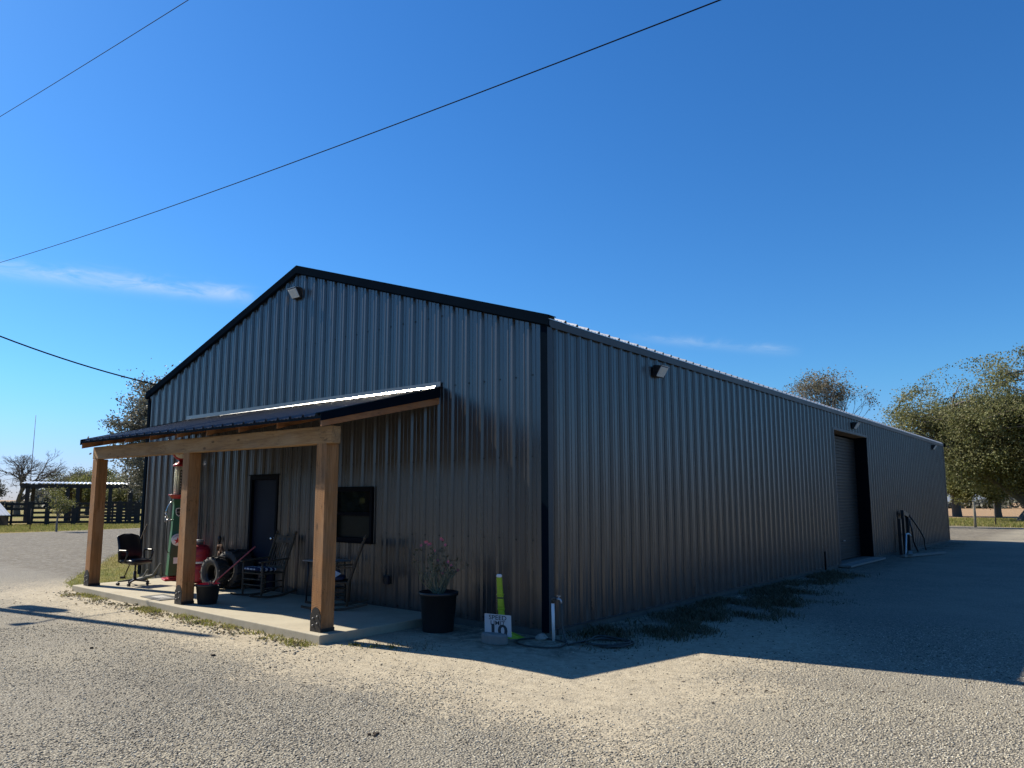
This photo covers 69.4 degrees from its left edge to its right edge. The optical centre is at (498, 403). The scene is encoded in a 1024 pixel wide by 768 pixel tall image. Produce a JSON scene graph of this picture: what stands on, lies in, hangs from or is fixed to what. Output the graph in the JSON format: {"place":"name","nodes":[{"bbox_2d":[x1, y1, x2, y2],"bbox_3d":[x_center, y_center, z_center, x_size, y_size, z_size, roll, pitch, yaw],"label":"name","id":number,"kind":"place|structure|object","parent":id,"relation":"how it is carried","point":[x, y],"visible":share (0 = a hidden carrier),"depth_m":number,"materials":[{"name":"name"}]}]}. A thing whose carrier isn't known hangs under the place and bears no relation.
{"place":"outdoors","nodes":[
{"label":"outdoors","id":0,"kind":"place"},
{"bbox_2d":[0,523,139,532],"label":"lawn grass","id":1,"kind":"structure","parent":0,"point":[44,528],"depth_m":47.43,"materials":[{"name":"green plant"}]},
{"bbox_2d":[38,486,76,531],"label":"sapling","id":2,"kind":"object","parent":1,"relation":"on","point":[65,504],"visible":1,"depth_m":41.63,"materials":[{"name":"green plant"}]},
{"bbox_2d":[20,481,140,520],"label":"cattle shed","id":3,"kind":"structure","parent":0,"point":[69,489],"depth_m":58.99,"materials":[{"name":"wood"}]},
{"bbox_2d":[140,594,174,600],"bbox_3d":[-5.964,3.430,13.095,0.800,0.013,0.420,-7,-10,42],"label":"door mat","id":4,"kind":"object","parent":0,"point":[160,597],"depth_m":13.03,"materials":[{"name":"white"}]},
{"bbox_2d":[0,526,1023,767],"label":"gravel yard","id":5,"kind":"structure","parent":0,"point":[975,581],"depth_m":7.72,"materials":[{"name":"beige gravel"}]},
{"bbox_2d":[63,553,153,587],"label":"grass verge","id":6,"kind":"object","parent":5,"relation":"on","point":[110,573],"depth_m":18.42,"materials":[{"name":"green plant"}]},
{"bbox_2d":[120,524,147,578],"bbox_3d":[-8.572,3.474,17.389,0.524,1.264,0.086,2,-8,-11],"label":"leaning stick","id":7,"kind":"object","parent":6,"relation":"on","point":[122,577],"visible":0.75,"depth_m":17.31,"materials":[{"name":"brown wood"}]},
{"bbox_2d":[137,563,160,578],"bbox_3d":[-7.953,3.845,16.822,0.550,0.436,0.096,0,-7,-3],"label":"driftwood","id":8,"kind":"object","parent":6,"relation":"on","point":[151,575],"visible":0.72,"depth_m":16.80,"materials":[{"name":"grey wood"}]},
{"bbox_2d":[49,591,304,654],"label":"edge stones","id":9,"kind":"object","parent":5,"relation":"on","point":[294,653],"visible":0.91,"depth_m":11.07,"materials":[{"name":"beige stone"}]},
{"bbox_2d":[59,590,303,645],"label":"leaf litter","id":10,"kind":"object","parent":5,"relation":"on","point":[180,622],"visible":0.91,"depth_m":11.51,"materials":[{"name":"brown plant"}]},
{"bbox_2d":[60,592,405,649],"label":"edge grass","id":11,"kind":"structure","parent":5,"relation":"on","point":[142,609],"depth_m":10.86,"materials":[{"name":"green plant"}]},
{"bbox_2d":[72,578,421,644],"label":"porch slab","id":12,"kind":"structure","parent":5,"relation":"on","point":[287,616],"depth_m":11.52,"materials":[{"name":"concrete"}]},
{"bbox_2d":[116,533,153,586],"bbox_3d":[-7.426,3.185,15.135,0.712,1.019,0.641,-4,-9,32],"label":"office chair","id":13,"kind":"object","parent":12,"relation":"on","point":[130,552],"visible":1,"depth_m":15.14,"materials":[{"name":"black leather"}]},
{"bbox_2d":[161,454,182,580],"bbox_3d":[-7.023,2.337,16.167,0.498,2.970,0.460,5,-9,-32],"label":"gas pump","id":14,"kind":"object","parent":12,"relation":"on","point":[171,563],"visible":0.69,"depth_m":16.02,"materials":[{"name":"green metal"}]},
{"bbox_2d":[194,539,209,583],"bbox_3d":[-6.166,3.244,15.141,0.480,0.907,0.477,-6,-10,39],"label":"red drum","id":15,"kind":"object","parent":12,"relation":"on","point":[202,551],"visible":0.41,"depth_m":14.97,"materials":[{"name":"metal"}]},
{"bbox_2d":[195,582,220,604],"bbox_3d":[-4.866,3.180,12.376,0.412,0.330,0.412,3,-8,-22],"label":"bucket","id":16,"kind":"object","parent":12,"relation":"on","point":[207,593],"visible":1,"depth_m":12.23,"materials":[{"name":"black plastic"}]},
{"bbox_2d":[208,546,255,584],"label":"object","id":17,"kind":"object","parent":16,"relation":"in","point":[231,566],"visible":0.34,"depth_m":12.48,"materials":[{"name":"brown wood"}]},
{"bbox_2d":[199,556,230,587],"bbox_3d":[-5.481,3.274,14.312,0.640,0.640,0.260,-5,-9,34],"label":"atv tyre","id":18,"kind":"object","parent":12,"relation":"on","point":[219,564],"visible":0.86,"depth_m":14.25,"materials":[{"name":"black rubber"}]},
{"bbox_2d":[216,544,223,555],"bbox_3d":[-5.622,3.256,14.925,0.250,0.832,0.110,-6,-10,39],"label":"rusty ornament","id":19,"kind":"object","parent":18,"relation":"on","point":[221,549],"visible":0.56,"depth_m":14.92,"materials":[{"name":"metal"}]},
{"bbox_2d":[215,549,254,588],"bbox_3d":[-5.182,3.243,14.537,0.760,0.760,0.400,-5,-9,35],"label":"tractor tyre","id":20,"kind":"object","parent":12,"relation":"on","point":[232,556],"visible":0.68,"depth_m":14.36,"materials":[{"name":"black rubber"}]},
{"bbox_2d":[80,382,441,632],"bbox_3d":[-4.722,1.627,13.139,8.284,3.610,2.458,-6,-10,39],"label":"porch","id":21,"kind":"object","parent":12,"relation":"on","point":[324,439],"visible":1,"depth_m":11.98,"materials":[{"name":"wood"}]},
{"bbox_2d":[230,530,297,597],"bbox_3d":[-4.216,2.899,13.390,0.610,1.149,1.028,-5,-9,35],"label":"rocking chair","id":22,"kind":"object","parent":12,"relation":"on","point":[281,539],"visible":0.97,"depth_m":13.42,"materials":[{"name":"grey wood"}]},
{"bbox_2d":[243,566,276,571],"bbox_3d":[-4.278,2.972,13.287,0.500,0.085,0.460,-5,-13,35],"label":"cushion","id":23,"kind":"object","parent":22,"relation":"on","point":[258,568],"visible":0.91,"depth_m":13.14,"materials":[{"name":"blue fabric"}]},
{"bbox_2d":[302,559,350,601],"bbox_3d":[-2.931,3.023,12.594,0.660,0.707,0.520,-6,-9,37],"label":"side table","id":24,"kind":"object","parent":12,"relation":"on","point":[337,560],"visible":0.39,"depth_m":12.57,"materials":[{"name":"black plastic"}]},
{"bbox_2d":[301,535,368,610],"bbox_3d":[-2.609,2.711,11.921,1.028,1.149,0.610,1,-7,-8],"label":"rocking chair","id":25,"kind":"object","parent":12,"relation":"on","point":[347,581],"visible":0.67,"depth_m":11.71,"materials":[{"name":"grey wood"}]},
{"bbox_2d":[335,574,345,580],"bbox_3d":[-2.682,2.801,11.901,0.440,0.075,0.480,1,-7,-8],"label":"cushion","id":26,"kind":"object","parent":25,"relation":"on","point":[340,577],"visible":0.39,"depth_m":11.72,"materials":[{"name":"blue fabric"}]},
{"bbox_2d":[410,537,468,633],"bbox_3d":[-0.878,2.570,10.559,0.923,1.330,1.037,-6,-10,39],"label":"potted plant","id":27,"kind":"object","parent":5,"relation":"on","point":[438,605],"visible":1,"depth_m":10.39,"materials":[{"name":"black plant"}]},
{"bbox_2d":[481,613,511,645],"bbox_3d":[-0.043,2.937,9.597,0.458,0.358,0.245,-5,-9,33],"label":"speed limit sign","id":28,"kind":"object","parent":5,"relation":"on","point":[498,631],"visible":1,"depth_m":9.61,"materials":[{"name":"white metal"}]},
{"bbox_2d":[496,574,524,638],"bbox_3d":[0.168,2.753,10.046,0.425,0.838,0.180,-3,-8,20],"label":"marker post","id":29,"kind":"object","parent":5,"relation":"on","point":[500,600],"visible":0.69,"depth_m":10.11,"materials":[{"name":"yellow plastic"}]},
{"bbox_2d":[1,590,1022,767],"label":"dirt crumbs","id":30,"kind":"object","parent":5,"relation":"on","point":[523,678],"visible":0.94,"depth_m":7.87,"materials":[{"name":"brown soil"}]},
{"bbox_2d":[535,633,547,640],"bbox_3d":[0.576,3.108,9.814,0.189,0.112,0.169,2,-8,-17],"label":"stone","id":31,"kind":"object","parent":5,"relation":"on","point":[541,637],"visible":0.99,"depth_m":9.77,"materials":[{"name":"grey stone"}]},
{"bbox_2d":[137,265,949,636],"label":"metal building","id":32,"kind":"structure","parent":5,"relation":"on","point":[537,461],"depth_m":12.95,"materials":[{"name":"grey metal"}]},
{"bbox_2d":[0,336,154,384],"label":"service cable","id":33,"kind":"object","parent":32,"relation":"attached to","point":[75,362],"visible":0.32,"depth_m":17.58,"materials":[{"name":"black metal"}]},
{"bbox_2d":[250,480,275,589],"bbox_3d":[-4.617,2.562,14.519,0.834,2.120,0.126,-6,-10,39],"label":"door","id":34,"kind":"structure","parent":32,"relation":"in","point":[264,490],"depth_m":14.58,"materials":[{"name":"black metal"}]},
{"bbox_2d":[288,286,302,299],"bbox_3d":[-3.986,-2.170,14.468,0.274,0.196,0.182,-6,-10,39],"label":"wall light","id":35,"kind":"object","parent":32,"relation":"attached to","point":[295,292],"visible":1,"depth_m":14.43,"materials":[{"name":"white plastic"}]},
{"bbox_2d":[336,486,374,543],"bbox_3d":[-2.528,1.930,12.844,1.130,0.964,0.118,-6,-10,39],"label":"window","id":36,"kind":"structure","parent":32,"relation":"in","point":[353,526],"depth_m":12.84,"materials":[{"name":"black glass"}]},
{"bbox_2d":[653,365,669,377],"bbox_3d":[2.845,-0.565,12.908,0.182,0.196,0.274,-6,-10,39],"label":"wall light","id":37,"kind":"object","parent":32,"relation":"attached to","point":[659,371],"visible":1,"depth_m":12.85,"materials":[{"name":"white plastic"}]},
{"bbox_2d":[834,436,860,559],"bbox_3d":[10.345,2.820,22.276,0.045,3.684,3.610,-6,-10,39],"label":"overhead door","id":38,"kind":"structure","parent":32,"relation":"in","point":[844,447],"depth_m":22.79,"materials":[{"name":"grey metal"}]},
{"bbox_2d":[852,422,859,428],"bbox_3d":[10.863,0.665,22.445,0.182,0.196,0.274,-6,-10,39],"label":"wall light","id":39,"kind":"object","parent":32,"relation":"attached to","point":[855,425],"visible":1,"depth_m":22.37,"materials":[{"name":"white plastic"}]},
{"bbox_2d":[551,595,561,640],"bbox_3d":[0.773,2.843,9.778,0.179,0.594,0.056,-6,-10,39],"label":"standpipe","id":40,"kind":"object","parent":5,"relation":"on","point":[553,598],"visible":1,"depth_m":9.80,"materials":[{"name":"white plastic"}]},
{"bbox_2d":[515,604,634,647],"bbox_3d":[0.998,2.864,9.592,1.554,0.490,0.648,0,-7,1],"label":"garden hose","id":41,"kind":"object","parent":5,"relation":"on","point":[616,645],"visible":0.98,"depth_m":9.56,"materials":[{"name":"black rubber"}]},
{"bbox_2d":[369,544,964,658],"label":"weed tufts","id":42,"kind":"object","parent":5,"relation":"on","point":[639,635],"visible":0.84,"depth_m":9.56,"materials":[{"name":"green plant"}]},
{"bbox_2d":[555,568,879,650],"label":"weeds","id":43,"kind":"object","parent":5,"relation":"on","point":[688,615],"visible":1,"depth_m":11.99,"materials":[{"name":"green plant"}]},
{"bbox_2d":[706,577,841,606],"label":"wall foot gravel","id":44,"kind":"structure","parent":5,"relation":"on","point":[739,596],"depth_m":15.74,"materials":[{"name":"grey gravel"}]},
{"bbox_2d":[905,533,911,553],"bbox_3d":[13.951,4.808,25.218,0.112,0.756,1.634,-5,-9,35],"label":"white pipe frame","id":45,"kind":"object","parent":5,"relation":"on","point":[909,534],"visible":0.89,"depth_m":25.02,"materials":[{"name":"metal"}]},
{"bbox_2d":[897,510,926,554],"bbox_3d":[14.879,4.578,26.539,3.251,1.509,0.248,7,-10,-44],"label":"wash station","id":46,"kind":"object","parent":5,"relation":"on","point":[901,526],"visible":0.87,"depth_m":25.91,"materials":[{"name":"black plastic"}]},
{"bbox_2d":[900,551,946,556],"bbox_3d":[14.180,5.056,24.983,3.084,0.130,0.678,6,-10,-39],"label":"timber offcut","id":47,"kind":"object","parent":5,"relation":"on","point":[910,554],"visible":1,"depth_m":24.68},
{"bbox_2d":[972,502,976,526],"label":"fence post","id":48,"kind":"object","parent":5,"relation":"on","point":[974,513],"visible":1,"depth_m":51.05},
{"bbox_3d":[-13.358,-0.684,15.537,0.420,9.420,1.379,-4,-8,29],"label":"utility pole","id":49,"kind":"object","parent":5,"relation":"on","visible":0},
{"bbox_2d":[0,0,187,116],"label":"power wire","id":50,"kind":"object","parent":49,"relation":"attached to","point":[99,55],"visible":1,"depth_m":10.98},
{"bbox_2d":[0,0,720,262],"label":"power wire","id":51,"kind":"object","parent":49,"relation":"attached to","point":[421,114],"visible":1,"depth_m":5.14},
{"bbox_2d":[0,500,1023,533],"bbox_3d":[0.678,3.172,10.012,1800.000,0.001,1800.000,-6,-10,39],"label":"ground","id":52,"kind":"structure","parent":0,"point":[1014,513],"depth_m":91.05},
{"bbox_2d":[0,503,10,525],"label":"sheet metal shelter","id":53,"kind":"object","parent":52,"relation":"on","point":[4,515],"visible":0.93,"depth_m":50.01,"materials":[{"name":"white paint"}]},
{"bbox_2d":[0,480,16,502],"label":"bushy tree","id":54,"kind":"object","parent":52,"relation":"on","point":[3,486],"visible":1,"depth_m":83.39,"materials":[{"name":"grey plant"}]},
{"bbox_2d":[5,502,27,524],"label":"board fence","id":55,"kind":"object","parent":52,"relation":"on","point":[11,509],"visible":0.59,"depth_m":51.64,"materials":[{"name":"brown wood"}]},
{"bbox_2d":[29,416,35,497],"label":"radio mast","id":56,"kind":"object","parent":52,"relation":"on","point":[33,448],"visible":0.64,"depth_m":338.77,"materials":[{"name":"metal"}]},
{"bbox_2d":[0,450,70,513],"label":"bare tree","id":57,"kind":"object","parent":52,"relation":"on","point":[21,478],"visible":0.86,"depth_m":78.79,"materials":[{"name":"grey plant"}]},
{"bbox_2d":[27,502,89,524],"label":"board fence","id":58,"kind":"object","parent":52,"relation":"on","point":[47,512],"visible":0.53,"depth_m":52.65,"materials":[{"name":"brown wood"}]},
{"bbox_2d":[41,463,91,509],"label":"bushy tree","id":59,"kind":"object","parent":52,"relation":"on","point":[80,474],"visible":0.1,"depth_m":96.02,"materials":[{"name":"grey plant"}]},
{"bbox_2d":[38,465,123,514],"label":"bushy tree","id":60,"kind":"object","parent":52,"relation":"on","point":[86,493],"visible":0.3,"depth_m":84.90,"materials":[{"name":"green plant"}]},
{"bbox_2d":[104,501,138,523],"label":"board fence","id":61,"kind":"object","parent":52,"relation":"on","point":[119,509],"visible":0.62,"depth_m":54.85,"materials":[{"name":"brown wood"}]},
{"bbox_2d":[105,471,141,514],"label":"bushy tree","id":62,"kind":"object","parent":52,"relation":"on","point":[122,495],"visible":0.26,"depth_m":83.46,"materials":[{"name":"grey plant"}]},
{"bbox_2d":[118,480,141,504],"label":"bushy tree","id":63,"kind":"object","parent":52,"relation":"on","point":[135,493],"depth_m":79.16,"materials":[{"name":"green plant"}]},
{"bbox_2d":[87,358,173,504],"bbox_3d":[-13.844,2.270,34.075,8.337,8.408,7.670,3,-8,-18],"label":"grey oak","id":64,"kind":"object","parent":52,"relation":"on","point":[138,414],"visible":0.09,"depth_m":31.62,"materials":[{"name":"dull grey brown leaves"},{"name":"grey brown bark"}]},
{"bbox_2d":[138,501,141,522],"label":"board fence","id":65,"kind":"object","parent":52,"relation":"on","point":[139,515],"visible":0.19,"depth_m":55.41,"materials":[{"name":"brown wood"}]},
{"bbox_2d":[0,476,1023,508],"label":"woodland","id":66,"kind":"object","parent":52,"relation":"on","point":[47,499],"visible":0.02,"depth_m":163.01,"materials":[{"name":"green plant"}]},
{"bbox_2d":[775,365,880,419],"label":"thin tree","id":67,"kind":"object","parent":52,"relation":"on","point":[834,396],"visible":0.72,"depth_m":54.64,"materials":[{"name":"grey plant"}]},
{"bbox_2d":[909,425,962,516],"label":"live oak","id":68,"kind":"object","parent":52,"relation":"on","point":[956,510],"visible":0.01,"depth_m":84.02,"materials":[{"name":"green plant"}]},
{"bbox_2d":[869,341,1023,520],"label":"live oak","id":69,"kind":"object","parent":52,"relation":"on","point":[981,436],"visible":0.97,"depth_m":63.65,"materials":[{"name":"green plant"}]},
{"bbox_2d":[943,442,1013,518],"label":"live oak","id":70,"kind":"object","parent":52,"relation":"on","point":[997,501],"visible":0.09,"depth_m":75.54,"materials":[{"name":"green plant"}]},
{"bbox_2d":[0,0,1023,501],"label":"sky","id":71,"kind":"structure","parent":0,"point":[764,192],"materials":[{"name":"blue"}]},
{"bbox_2d":[949,517,1023,527],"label":"pasture grass","id":72,"kind":"structure","parent":0,"point":[985,522],"depth_m":59.05,"materials":[{"name":"green plant"}]}
]}

